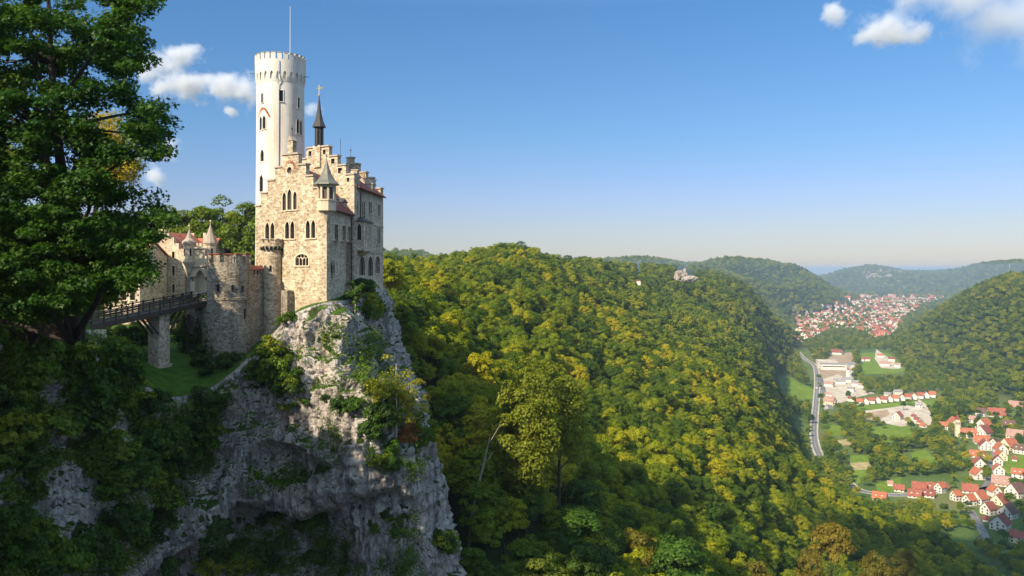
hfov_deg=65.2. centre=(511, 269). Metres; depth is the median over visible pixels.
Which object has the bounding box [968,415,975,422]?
village house
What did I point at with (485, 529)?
forest tree
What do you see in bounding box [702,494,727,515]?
forest tree
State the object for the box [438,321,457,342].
forest tree
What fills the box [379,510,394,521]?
cliff shrub
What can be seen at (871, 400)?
row house
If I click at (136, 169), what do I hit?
sunlit tree
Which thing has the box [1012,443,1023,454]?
village house
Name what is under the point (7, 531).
cliff shrub
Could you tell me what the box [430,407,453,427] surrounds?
forest tree
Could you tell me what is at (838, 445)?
hedgerow tree
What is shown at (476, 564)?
forest tree
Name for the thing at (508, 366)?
forest tree
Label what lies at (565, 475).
forest tree
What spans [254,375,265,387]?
cliff shrub
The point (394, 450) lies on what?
cliff shrub
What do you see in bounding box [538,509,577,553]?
forest tree
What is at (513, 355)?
forest tree
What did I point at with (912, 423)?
hedgerow tree
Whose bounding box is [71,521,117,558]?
cliff shrub
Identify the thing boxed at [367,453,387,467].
cliff shrub
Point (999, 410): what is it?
village house
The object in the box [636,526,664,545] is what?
forest tree
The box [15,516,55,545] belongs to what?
cliff shrub
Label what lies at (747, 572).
forest tree
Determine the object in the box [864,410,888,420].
dirt lot
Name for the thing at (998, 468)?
village house
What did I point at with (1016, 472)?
village house
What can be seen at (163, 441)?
cliff shrub
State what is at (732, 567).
forest tree
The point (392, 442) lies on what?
cliff shrub
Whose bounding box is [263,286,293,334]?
terrace buttress
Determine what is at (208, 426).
cliff shrub
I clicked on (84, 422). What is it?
cliff shrub
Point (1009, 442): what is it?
village house
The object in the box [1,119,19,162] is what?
sunlit tree
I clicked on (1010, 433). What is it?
village house
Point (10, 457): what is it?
cliff shrub
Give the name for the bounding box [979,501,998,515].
village house
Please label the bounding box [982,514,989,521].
village house
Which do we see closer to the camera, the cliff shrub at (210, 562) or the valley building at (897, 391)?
the cliff shrub at (210, 562)
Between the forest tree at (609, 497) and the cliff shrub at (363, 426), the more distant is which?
the forest tree at (609, 497)
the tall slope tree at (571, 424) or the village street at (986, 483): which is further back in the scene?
the village street at (986, 483)
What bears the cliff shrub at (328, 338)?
on the cliff
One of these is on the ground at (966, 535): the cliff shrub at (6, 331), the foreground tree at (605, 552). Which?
the foreground tree at (605, 552)
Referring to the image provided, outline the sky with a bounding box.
[0,0,1023,274]
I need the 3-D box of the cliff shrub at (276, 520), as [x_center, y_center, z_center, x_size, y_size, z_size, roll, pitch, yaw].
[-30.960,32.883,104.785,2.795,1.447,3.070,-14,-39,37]
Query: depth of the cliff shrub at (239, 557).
99.96 m
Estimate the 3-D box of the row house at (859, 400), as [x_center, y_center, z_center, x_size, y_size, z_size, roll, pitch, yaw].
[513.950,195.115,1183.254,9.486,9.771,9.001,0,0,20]
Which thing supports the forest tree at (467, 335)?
on the ground at (966, 535)
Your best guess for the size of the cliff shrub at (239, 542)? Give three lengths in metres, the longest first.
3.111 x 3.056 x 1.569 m
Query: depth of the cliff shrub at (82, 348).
71.72 m
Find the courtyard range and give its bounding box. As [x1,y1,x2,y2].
[181,233,228,253]
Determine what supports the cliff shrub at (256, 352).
on the cliff
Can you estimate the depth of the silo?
1447.25 m
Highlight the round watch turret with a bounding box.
[259,238,282,334]
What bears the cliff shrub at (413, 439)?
on the cliff
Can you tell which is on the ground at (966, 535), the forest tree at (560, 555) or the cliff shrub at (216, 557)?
the forest tree at (560, 555)
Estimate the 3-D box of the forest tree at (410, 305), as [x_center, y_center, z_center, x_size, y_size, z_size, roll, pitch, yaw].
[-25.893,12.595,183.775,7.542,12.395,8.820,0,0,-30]
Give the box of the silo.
[846,370,850,376]
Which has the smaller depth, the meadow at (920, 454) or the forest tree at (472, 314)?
the forest tree at (472, 314)
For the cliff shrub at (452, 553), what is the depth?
109.78 m
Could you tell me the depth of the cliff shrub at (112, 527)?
75.86 m
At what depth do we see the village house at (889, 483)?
738.78 m
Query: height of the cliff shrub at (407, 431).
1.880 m
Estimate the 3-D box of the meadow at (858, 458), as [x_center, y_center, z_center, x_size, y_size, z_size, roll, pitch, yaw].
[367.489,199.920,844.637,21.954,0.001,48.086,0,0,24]
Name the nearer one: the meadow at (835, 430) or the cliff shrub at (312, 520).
the cliff shrub at (312, 520)
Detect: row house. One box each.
[856,398,862,404]
[863,397,868,404]
[868,397,874,403]
[875,396,880,402]
[880,395,886,402]
[887,395,892,401]
[892,395,899,400]
[899,393,905,400]
[904,393,911,399]
[911,392,917,399]
[916,392,923,398]
[923,391,929,397]
[928,391,935,397]
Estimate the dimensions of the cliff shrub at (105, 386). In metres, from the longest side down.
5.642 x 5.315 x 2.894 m
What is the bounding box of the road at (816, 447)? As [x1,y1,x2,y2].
[798,352,822,455]
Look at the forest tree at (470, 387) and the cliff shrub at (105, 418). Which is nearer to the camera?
the cliff shrub at (105, 418)
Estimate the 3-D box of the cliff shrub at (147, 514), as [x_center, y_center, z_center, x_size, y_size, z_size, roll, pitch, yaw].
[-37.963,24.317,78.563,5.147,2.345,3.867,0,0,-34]
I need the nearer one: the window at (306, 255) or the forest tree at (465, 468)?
the window at (306, 255)
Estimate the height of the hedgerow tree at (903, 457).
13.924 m
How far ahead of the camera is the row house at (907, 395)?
1225.25 m
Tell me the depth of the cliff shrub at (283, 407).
102.80 m
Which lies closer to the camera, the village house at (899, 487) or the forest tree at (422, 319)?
the forest tree at (422, 319)
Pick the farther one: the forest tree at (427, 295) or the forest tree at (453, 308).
the forest tree at (453, 308)
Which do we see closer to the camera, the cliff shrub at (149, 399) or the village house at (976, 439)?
the cliff shrub at (149, 399)
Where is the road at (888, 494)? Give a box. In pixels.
[850,483,937,495]
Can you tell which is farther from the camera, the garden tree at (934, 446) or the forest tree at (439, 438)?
the garden tree at (934, 446)
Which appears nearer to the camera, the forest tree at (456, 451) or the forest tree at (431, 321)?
the forest tree at (456, 451)
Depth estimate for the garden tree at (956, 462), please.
787.28 m
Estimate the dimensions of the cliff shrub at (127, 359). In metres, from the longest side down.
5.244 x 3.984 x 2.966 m
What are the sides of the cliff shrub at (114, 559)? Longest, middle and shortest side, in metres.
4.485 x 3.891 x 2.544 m
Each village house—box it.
[823,396,836,404]
[871,490,887,499]
[887,479,892,485]
[892,411,903,419]
[893,483,904,491]
[907,488,921,497]
[911,481,926,489]
[915,401,922,407]
[919,422,927,427]
[921,488,935,497]
[926,481,935,488]
[933,481,946,493]
[938,421,947,429]
[946,416,961,426]
[949,489,962,500]
[961,483,978,493]
[961,492,977,505]
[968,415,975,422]
[968,466,985,479]
[969,449,982,457]
[970,456,986,467]
[972,435,989,443]
[973,489,989,504]
[975,407,987,416]
[975,418,991,427]
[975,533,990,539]
[977,424,992,435]
[977,438,992,450]
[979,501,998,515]
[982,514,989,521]
[986,483,1002,496]
[987,407,1005,416]
[989,437,998,445]
[989,493,1009,505]
[989,512,1012,530]
[991,462,1005,474]
[991,474,1011,486]
[992,441,1008,453]
[992,454,1002,465]
[993,449,1007,460]
[996,502,1019,519]
[1000,437,1018,450]
[1002,419,1017,425]
[1003,482,1023,498]
[1005,428,1023,440]
[1008,400,1023,407]
[1008,528,1023,543]
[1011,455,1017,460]
[1011,468,1023,478]
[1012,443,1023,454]
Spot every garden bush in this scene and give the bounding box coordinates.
[106,326,144,351]
[111,321,147,337]
[117,336,131,344]
[131,330,147,346]
[161,305,186,325]
[170,328,191,343]
[173,323,180,330]
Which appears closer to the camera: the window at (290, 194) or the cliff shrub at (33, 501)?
the cliff shrub at (33, 501)
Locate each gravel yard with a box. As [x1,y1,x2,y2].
[819,352,852,392]
[823,374,874,409]
[864,405,920,426]
[875,349,901,368]
[916,399,931,424]
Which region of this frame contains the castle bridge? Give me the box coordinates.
[87,291,206,368]
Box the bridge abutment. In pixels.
[95,329,106,337]
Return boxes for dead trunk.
[467,425,499,552]
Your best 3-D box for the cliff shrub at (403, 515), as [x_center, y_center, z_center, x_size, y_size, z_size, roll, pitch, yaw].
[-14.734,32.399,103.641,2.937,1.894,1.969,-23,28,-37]
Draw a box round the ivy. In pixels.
[176,302,235,368]
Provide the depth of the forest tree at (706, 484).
265.19 m
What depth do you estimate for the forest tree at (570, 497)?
159.81 m
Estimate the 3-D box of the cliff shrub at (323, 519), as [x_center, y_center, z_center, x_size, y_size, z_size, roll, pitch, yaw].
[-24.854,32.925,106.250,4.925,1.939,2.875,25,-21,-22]
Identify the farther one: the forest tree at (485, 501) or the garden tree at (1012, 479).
the garden tree at (1012, 479)
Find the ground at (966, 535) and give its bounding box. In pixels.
[86,255,1023,575]
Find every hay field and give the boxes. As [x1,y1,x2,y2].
[837,439,851,444]
[850,462,870,469]
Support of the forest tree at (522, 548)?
on the ground at (966, 535)
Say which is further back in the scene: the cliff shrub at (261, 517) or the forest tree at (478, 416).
the forest tree at (478, 416)
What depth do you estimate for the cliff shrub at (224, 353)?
108.10 m
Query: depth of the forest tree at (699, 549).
197.88 m
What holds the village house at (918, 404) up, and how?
on the ground at (966, 535)
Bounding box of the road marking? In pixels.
[803,357,822,454]
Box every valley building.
[823,381,834,386]
[830,349,843,354]
[834,378,845,383]
[843,377,853,381]
[846,396,853,401]
[847,387,854,391]
[851,380,859,385]
[879,361,889,365]
[893,389,902,394]
[894,363,901,366]
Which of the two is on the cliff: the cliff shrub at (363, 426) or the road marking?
the cliff shrub at (363, 426)
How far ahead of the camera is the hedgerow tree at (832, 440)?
887.61 m
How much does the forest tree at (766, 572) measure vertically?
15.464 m
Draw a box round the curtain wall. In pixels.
[250,265,263,346]
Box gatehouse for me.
[182,220,217,293]
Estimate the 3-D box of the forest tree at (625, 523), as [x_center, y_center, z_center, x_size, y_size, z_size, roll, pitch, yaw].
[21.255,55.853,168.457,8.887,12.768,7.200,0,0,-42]
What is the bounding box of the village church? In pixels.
[955,414,977,437]
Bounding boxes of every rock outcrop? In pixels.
[674,270,687,280]
[681,276,697,282]
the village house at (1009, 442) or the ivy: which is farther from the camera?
the village house at (1009, 442)
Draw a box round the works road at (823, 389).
[817,374,834,409]
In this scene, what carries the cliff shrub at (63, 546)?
on the cliff
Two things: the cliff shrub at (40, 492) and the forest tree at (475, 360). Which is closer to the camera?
the cliff shrub at (40, 492)
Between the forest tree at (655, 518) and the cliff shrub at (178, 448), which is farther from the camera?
the forest tree at (655, 518)
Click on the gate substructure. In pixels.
(192, 315)
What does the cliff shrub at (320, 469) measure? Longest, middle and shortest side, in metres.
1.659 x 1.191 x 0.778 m
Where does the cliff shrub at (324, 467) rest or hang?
on the cliff
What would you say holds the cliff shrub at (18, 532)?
on the cliff
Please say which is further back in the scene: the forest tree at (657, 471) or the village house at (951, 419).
the village house at (951, 419)
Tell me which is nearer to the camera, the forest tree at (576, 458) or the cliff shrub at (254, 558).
the cliff shrub at (254, 558)
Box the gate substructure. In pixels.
[182,301,205,352]
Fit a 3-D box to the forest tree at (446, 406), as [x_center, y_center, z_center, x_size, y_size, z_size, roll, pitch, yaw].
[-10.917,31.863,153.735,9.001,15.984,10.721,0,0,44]
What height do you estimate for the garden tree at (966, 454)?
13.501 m
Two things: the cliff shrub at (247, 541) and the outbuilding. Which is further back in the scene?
the outbuilding
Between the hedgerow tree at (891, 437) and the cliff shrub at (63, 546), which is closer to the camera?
the cliff shrub at (63, 546)
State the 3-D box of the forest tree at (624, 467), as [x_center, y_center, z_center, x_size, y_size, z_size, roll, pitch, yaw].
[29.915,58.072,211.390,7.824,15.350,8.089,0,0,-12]
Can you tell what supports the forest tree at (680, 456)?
on the ground at (966, 535)
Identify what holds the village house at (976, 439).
on the ground at (966, 535)
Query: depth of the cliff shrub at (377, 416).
98.37 m
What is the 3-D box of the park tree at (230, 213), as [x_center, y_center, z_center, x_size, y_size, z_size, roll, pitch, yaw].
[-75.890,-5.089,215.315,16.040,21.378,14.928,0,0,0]
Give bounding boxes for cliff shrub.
[0,325,9,338]
[0,381,36,408]
[0,386,22,416]
[0,400,38,447]
[0,402,32,418]
[0,406,31,446]
[0,409,52,446]
[0,437,31,465]
[0,448,24,466]
[0,494,28,529]
[0,504,35,538]
[0,525,32,547]
[0,533,23,558]
[2,340,65,377]
[2,498,38,530]
[2,516,54,569]
[3,371,39,392]
[7,326,24,333]
[9,439,64,483]
[12,361,56,387]
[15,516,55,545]
[16,480,49,500]
[21,385,46,391]
[22,494,38,506]
[24,550,65,575]
[25,335,57,347]
[25,398,58,420]
[36,524,77,559]
[38,408,83,438]
[44,536,95,575]
[53,532,99,573]
[59,332,100,360]
[59,377,92,404]
[59,385,92,413]
[61,341,108,373]
[64,401,106,432]
[71,362,127,396]
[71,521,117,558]
[73,377,114,411]
[74,408,113,433]
[77,395,116,432]
[82,418,110,435]
[83,390,129,414]
[93,518,123,536]
[95,341,142,367]
[97,503,143,529]
[98,466,152,495]
[98,543,125,570]
[99,337,143,368]
[99,428,141,461]
[99,446,155,482]
[104,455,132,469]
[104,503,152,525]
[111,360,139,386]
[114,365,146,391]
[114,523,150,544]
[117,380,156,407]
[119,507,146,534]
[120,480,144,494]
[128,415,160,432]
[131,430,173,458]
[132,427,173,451]
[133,462,161,485]
[134,397,163,416]
[136,394,157,407]
[140,524,168,544]
[146,468,168,489]
[148,387,173,414]
[149,511,167,524]
[150,390,172,403]
[151,484,181,515]
[151,485,186,510]
[151,507,178,530]
[154,427,185,457]
[159,421,183,446]
[160,555,178,575]
[167,439,194,460]
[170,492,185,504]
[171,417,192,440]
[176,409,195,437]
[189,345,206,366]
[189,431,222,459]
[190,385,232,409]
[191,398,229,418]
[193,555,220,575]
[197,366,215,376]
[197,514,231,556]
[198,550,227,568]
[201,416,225,436]
[209,562,225,574]
[211,351,244,359]
[213,353,242,366]
[214,351,232,366]
[219,549,247,569]
[225,560,250,575]
[225,561,250,574]
[230,537,249,550]
[231,538,251,546]
[240,360,259,381]
[245,343,275,359]
[246,550,265,567]
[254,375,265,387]
[255,347,294,378]
[255,372,277,382]
[255,511,282,527]
[256,334,284,353]
[258,354,288,371]
[259,547,281,566]
[266,515,286,526]
[268,382,283,397]
[271,366,303,385]
[274,311,296,325]
[274,372,302,388]
[276,403,292,412]
[279,379,305,394]
[284,375,301,388]
[285,401,298,408]
[290,518,308,527]
[293,521,319,533]
[298,398,312,406]
[300,518,325,533]
[302,549,326,563]
[312,512,334,525]
[316,464,324,471]
[320,394,330,401]
[321,335,329,342]
[322,465,330,469]
[329,395,344,410]
[341,396,357,413]
[348,397,365,408]
[351,279,375,291]
[354,277,375,291]
[357,419,374,434]
[360,431,385,440]
[361,283,379,293]
[361,303,383,320]
[361,407,384,421]
[362,398,400,427]
[363,427,382,438]
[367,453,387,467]
[369,521,380,533]
[373,419,387,436]
[377,454,399,471]
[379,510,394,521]
[382,437,399,456]
[383,444,399,455]
[388,394,409,412]
[388,416,403,431]
[392,512,408,526]
[394,387,410,410]
[397,434,407,442]
[398,423,418,441]
[398,426,418,435]
[404,418,418,428]
[407,432,418,442]
[431,530,459,547]
[433,528,442,538]
[440,541,460,553]
[441,533,457,549]
[445,528,459,556]
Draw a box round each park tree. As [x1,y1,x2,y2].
[161,204,219,236]
[194,194,255,264]
[194,207,233,233]
[223,210,242,232]
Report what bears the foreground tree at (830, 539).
on the ground at (966, 535)
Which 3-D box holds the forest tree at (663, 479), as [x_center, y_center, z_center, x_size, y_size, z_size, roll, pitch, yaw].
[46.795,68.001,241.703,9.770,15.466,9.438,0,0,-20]
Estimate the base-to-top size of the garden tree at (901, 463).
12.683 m
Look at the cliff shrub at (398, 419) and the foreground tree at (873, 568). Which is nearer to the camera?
the cliff shrub at (398, 419)
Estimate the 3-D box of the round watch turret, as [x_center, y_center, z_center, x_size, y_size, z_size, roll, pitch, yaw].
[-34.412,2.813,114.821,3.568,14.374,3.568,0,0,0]
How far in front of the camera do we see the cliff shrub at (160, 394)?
92.32 m
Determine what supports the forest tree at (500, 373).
on the ground at (966, 535)
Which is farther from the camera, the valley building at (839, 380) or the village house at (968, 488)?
the valley building at (839, 380)
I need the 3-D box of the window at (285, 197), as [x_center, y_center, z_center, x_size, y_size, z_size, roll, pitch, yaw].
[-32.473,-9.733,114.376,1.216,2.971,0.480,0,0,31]
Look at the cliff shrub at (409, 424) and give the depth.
104.45 m
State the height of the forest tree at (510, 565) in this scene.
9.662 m
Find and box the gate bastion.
[206,253,251,367]
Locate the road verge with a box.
[801,353,823,455]
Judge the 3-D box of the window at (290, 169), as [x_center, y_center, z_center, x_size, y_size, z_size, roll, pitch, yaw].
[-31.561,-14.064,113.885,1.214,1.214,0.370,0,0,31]
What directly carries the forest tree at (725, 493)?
on the ground at (966, 535)
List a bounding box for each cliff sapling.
[339,281,368,314]
[363,292,384,325]
[364,371,398,434]
[370,353,419,437]
[405,378,430,424]
[413,412,439,459]
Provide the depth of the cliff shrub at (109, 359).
79.05 m
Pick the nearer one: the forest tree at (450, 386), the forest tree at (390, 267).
the forest tree at (450, 386)
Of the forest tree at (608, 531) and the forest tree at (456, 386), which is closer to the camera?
the forest tree at (608, 531)
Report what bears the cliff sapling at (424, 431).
on the cliff
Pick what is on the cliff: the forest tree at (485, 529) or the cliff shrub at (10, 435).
the cliff shrub at (10, 435)
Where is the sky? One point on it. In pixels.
(819, 136)
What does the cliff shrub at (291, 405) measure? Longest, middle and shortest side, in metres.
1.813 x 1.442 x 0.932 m
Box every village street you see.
[963,506,988,534]
[979,449,994,491]
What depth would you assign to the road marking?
1097.15 m
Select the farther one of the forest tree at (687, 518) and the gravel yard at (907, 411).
the gravel yard at (907, 411)
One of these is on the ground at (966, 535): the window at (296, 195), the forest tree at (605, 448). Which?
the forest tree at (605, 448)
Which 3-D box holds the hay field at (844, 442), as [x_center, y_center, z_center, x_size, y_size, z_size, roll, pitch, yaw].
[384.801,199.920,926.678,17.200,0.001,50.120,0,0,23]
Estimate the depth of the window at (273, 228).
115.78 m
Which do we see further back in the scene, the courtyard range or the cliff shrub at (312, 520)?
the courtyard range
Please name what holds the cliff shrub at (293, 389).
on the cliff
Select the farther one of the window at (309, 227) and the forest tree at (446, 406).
the forest tree at (446, 406)
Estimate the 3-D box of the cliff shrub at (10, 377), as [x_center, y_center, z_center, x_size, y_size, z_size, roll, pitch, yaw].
[-40.307,8.929,64.778,3.841,1.959,3.704,-1,15,7]
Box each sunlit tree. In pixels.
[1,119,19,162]
[73,108,149,341]
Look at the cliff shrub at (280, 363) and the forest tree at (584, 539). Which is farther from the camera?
the forest tree at (584, 539)
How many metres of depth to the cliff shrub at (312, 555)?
105.31 m
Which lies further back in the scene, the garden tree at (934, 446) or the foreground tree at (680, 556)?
the garden tree at (934, 446)
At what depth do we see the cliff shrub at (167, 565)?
90.55 m
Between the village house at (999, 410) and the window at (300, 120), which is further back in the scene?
the village house at (999, 410)
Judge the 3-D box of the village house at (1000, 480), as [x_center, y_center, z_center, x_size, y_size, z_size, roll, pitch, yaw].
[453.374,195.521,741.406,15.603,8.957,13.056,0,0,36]
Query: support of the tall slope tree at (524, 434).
on the ground at (966, 535)
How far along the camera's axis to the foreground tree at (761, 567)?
198.92 m
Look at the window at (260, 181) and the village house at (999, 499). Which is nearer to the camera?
the window at (260, 181)
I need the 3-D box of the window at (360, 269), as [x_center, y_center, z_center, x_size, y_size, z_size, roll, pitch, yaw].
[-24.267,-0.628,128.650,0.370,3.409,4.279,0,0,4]
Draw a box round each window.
[129,288,135,300]
[171,265,174,275]
[171,283,175,293]
[258,116,262,130]
[258,175,263,192]
[260,149,264,161]
[261,115,265,129]
[264,221,269,239]
[270,221,274,239]
[279,89,283,101]
[281,191,286,211]
[283,220,289,239]
[285,188,292,210]
[286,166,292,174]
[290,220,295,239]
[291,190,297,210]
[293,252,309,266]
[296,119,300,134]
[299,120,302,135]
[304,219,310,239]
[310,219,316,238]
[337,167,342,173]
[340,224,342,240]
[358,256,365,275]
[367,255,373,276]
[375,255,380,273]
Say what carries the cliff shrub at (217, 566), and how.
on the cliff
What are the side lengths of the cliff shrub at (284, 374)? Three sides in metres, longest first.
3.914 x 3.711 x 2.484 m
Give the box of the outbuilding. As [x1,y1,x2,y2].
[105,243,168,324]
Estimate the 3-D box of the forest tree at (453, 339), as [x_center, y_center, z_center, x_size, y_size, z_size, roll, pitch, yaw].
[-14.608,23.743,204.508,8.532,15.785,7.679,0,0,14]
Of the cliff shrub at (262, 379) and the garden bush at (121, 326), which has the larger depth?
the garden bush at (121, 326)
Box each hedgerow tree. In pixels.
[829,438,838,448]
[835,443,843,453]
[865,413,873,421]
[872,416,880,420]
[873,445,881,450]
[879,433,886,440]
[880,446,890,452]
[888,435,895,440]
[897,454,908,462]
[906,421,914,426]
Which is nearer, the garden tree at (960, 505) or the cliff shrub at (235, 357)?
the cliff shrub at (235, 357)
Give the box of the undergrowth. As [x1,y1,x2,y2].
[0,314,433,575]
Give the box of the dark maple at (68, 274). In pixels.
[0,0,183,344]
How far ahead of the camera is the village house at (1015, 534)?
584.72 m
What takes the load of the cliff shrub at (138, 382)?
on the cliff
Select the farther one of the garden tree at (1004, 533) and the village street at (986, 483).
the village street at (986, 483)
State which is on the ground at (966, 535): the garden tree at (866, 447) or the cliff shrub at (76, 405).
the garden tree at (866, 447)
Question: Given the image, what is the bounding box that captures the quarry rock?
[863,269,900,280]
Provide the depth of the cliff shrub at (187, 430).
96.07 m
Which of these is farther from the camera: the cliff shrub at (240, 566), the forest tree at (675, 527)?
the forest tree at (675, 527)
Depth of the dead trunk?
127.88 m
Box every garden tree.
[862,443,870,454]
[875,449,881,455]
[897,461,905,468]
[903,459,911,464]
[921,457,929,463]
[929,444,939,449]
[944,463,952,468]
[948,422,954,432]
[951,460,961,468]
[956,502,965,509]
[958,446,965,451]
[961,451,971,457]
[964,475,973,483]
[965,461,973,466]
[981,465,991,477]
[982,470,991,480]
[984,453,992,459]
[997,528,1009,540]
[1003,492,1016,499]
[1008,477,1017,482]
[1013,499,1023,509]
[1015,437,1023,443]
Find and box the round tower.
[249,6,305,264]
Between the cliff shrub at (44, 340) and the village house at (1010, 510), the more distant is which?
the village house at (1010, 510)
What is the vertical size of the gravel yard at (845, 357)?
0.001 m
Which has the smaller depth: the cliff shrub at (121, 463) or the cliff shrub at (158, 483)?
the cliff shrub at (121, 463)
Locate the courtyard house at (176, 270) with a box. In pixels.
[158,229,201,304]
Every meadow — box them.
[786,378,813,398]
[822,423,842,435]
[849,455,869,462]
[853,470,867,483]
[857,399,939,410]
[860,352,905,373]
[871,425,912,442]
[876,477,900,492]
[911,450,933,462]
[1003,455,1023,473]
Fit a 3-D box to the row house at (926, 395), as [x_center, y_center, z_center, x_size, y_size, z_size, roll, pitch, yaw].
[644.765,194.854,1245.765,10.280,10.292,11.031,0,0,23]
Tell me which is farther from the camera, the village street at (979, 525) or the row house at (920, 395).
the row house at (920, 395)
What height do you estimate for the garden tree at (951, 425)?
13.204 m
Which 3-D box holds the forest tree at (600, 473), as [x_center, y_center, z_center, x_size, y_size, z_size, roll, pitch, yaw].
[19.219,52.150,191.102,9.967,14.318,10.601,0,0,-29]
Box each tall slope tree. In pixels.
[481,355,563,538]
[526,361,589,542]
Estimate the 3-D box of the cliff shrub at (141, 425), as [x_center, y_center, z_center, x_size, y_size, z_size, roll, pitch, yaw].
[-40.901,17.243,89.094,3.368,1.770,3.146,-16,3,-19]
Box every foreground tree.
[514,557,569,575]
[548,504,601,553]
[566,535,628,574]
[618,527,658,571]
[649,532,709,575]
[736,561,772,575]
[793,548,823,575]
[807,522,856,575]
[855,549,893,575]
[889,548,920,575]
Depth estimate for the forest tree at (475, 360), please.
190.04 m
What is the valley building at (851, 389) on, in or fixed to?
on the ground at (966, 535)
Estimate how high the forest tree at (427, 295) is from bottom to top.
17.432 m
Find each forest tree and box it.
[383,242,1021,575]
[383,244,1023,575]
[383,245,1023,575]
[383,259,403,290]
[383,268,406,291]
[384,241,1023,519]
[385,288,407,308]
[386,247,1023,575]
[390,246,1023,575]
[392,301,419,344]
[397,297,417,321]
[398,289,430,322]
[399,301,425,322]
[401,321,427,358]
[404,345,419,370]
[408,286,438,318]
[410,359,417,375]
[414,325,446,386]
[414,351,443,382]
[419,300,439,319]
[425,315,448,339]
[429,343,461,374]
[430,357,459,378]
[430,393,472,435]
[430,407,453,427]
[431,294,445,304]
[432,421,460,452]
[434,380,472,428]
[435,441,450,456]
[436,372,470,391]
[437,379,460,400]
[437,447,459,485]
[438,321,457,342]
[439,313,459,330]
[440,416,480,447]
[444,440,505,533]
[445,309,467,329]
[445,331,471,357]
[445,356,472,376]
[447,306,469,330]
[449,354,474,374]
[451,440,480,498]
[455,328,474,348]
[455,394,500,483]
[455,429,504,467]
[456,351,501,387]
[457,478,514,556]
[459,547,494,575]
[462,383,477,395]
[463,385,493,411]
[464,309,487,328]
[465,380,481,391]
[466,511,504,563]
[474,563,510,575]
[478,384,506,409]
[478,496,529,562]
[479,359,506,387]
[490,370,511,393]
[497,359,517,391]
[498,343,520,360]
[499,480,542,538]
[500,338,531,354]
[500,461,549,489]
[500,533,561,575]
[501,350,529,371]
[501,560,522,575]
[511,334,533,354]
[516,370,547,388]
[522,484,544,522]
[528,469,553,517]
[531,351,549,373]
[533,486,558,536]
[534,529,567,553]
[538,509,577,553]
[540,453,577,513]
[551,463,577,489]
[554,552,569,564]
[555,475,606,518]
[556,493,572,509]
[556,554,577,573]
[561,443,588,488]
[563,531,609,553]
[573,400,598,420]
[576,426,601,457]
[577,451,596,478]
[577,460,615,483]
[579,433,596,458]
[581,536,616,551]
[582,480,608,496]
[588,491,615,522]
[591,434,616,453]
[591,514,618,536]
[593,442,614,461]
[600,526,625,556]
[601,466,623,490]
[601,486,623,507]
[601,504,633,531]
[605,426,628,445]
[611,498,635,525]
[613,530,631,554]
[614,460,636,484]
[614,485,638,503]
[616,505,643,532]
[618,547,665,575]
[619,484,650,510]
[622,464,651,500]
[629,563,651,574]
[633,509,659,529]
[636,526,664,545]
[637,522,659,534]
[642,439,673,463]
[644,454,680,479]
[645,462,669,480]
[645,536,661,546]
[645,565,657,575]
[648,510,665,530]
[649,493,673,511]
[650,504,681,520]
[652,468,684,494]
[656,512,685,539]
[669,517,693,537]
[671,450,688,472]
[673,508,695,534]
[678,504,700,528]
[678,538,702,557]
[688,474,715,499]
[690,526,729,551]
[692,519,708,539]
[695,542,723,571]
[695,567,721,575]
[699,521,715,534]
[699,563,713,575]
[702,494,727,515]
[706,526,730,545]
[706,540,729,568]
[713,562,737,575]
[714,484,734,505]
[722,565,740,575]
[724,538,748,559]
[725,524,746,551]
[727,531,757,558]
[729,551,753,571]
[736,518,758,546]
[739,569,751,575]
[745,557,770,574]
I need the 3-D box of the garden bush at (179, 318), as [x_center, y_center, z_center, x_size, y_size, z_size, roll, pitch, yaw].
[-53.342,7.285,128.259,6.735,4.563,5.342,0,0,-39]
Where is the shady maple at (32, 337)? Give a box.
[0,207,155,343]
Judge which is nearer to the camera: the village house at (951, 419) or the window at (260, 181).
the window at (260, 181)
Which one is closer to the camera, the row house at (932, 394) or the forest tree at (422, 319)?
the forest tree at (422, 319)
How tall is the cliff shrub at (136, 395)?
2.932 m
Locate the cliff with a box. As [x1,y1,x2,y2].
[0,285,466,575]
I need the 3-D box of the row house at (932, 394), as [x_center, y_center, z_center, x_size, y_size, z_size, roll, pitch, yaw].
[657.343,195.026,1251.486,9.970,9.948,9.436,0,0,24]
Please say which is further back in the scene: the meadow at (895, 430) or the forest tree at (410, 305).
the meadow at (895, 430)
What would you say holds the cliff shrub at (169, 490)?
on the cliff
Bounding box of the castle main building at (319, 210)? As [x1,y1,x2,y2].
[255,86,385,311]
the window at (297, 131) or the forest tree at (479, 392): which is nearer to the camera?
the window at (297, 131)
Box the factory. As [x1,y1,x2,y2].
[816,359,856,369]

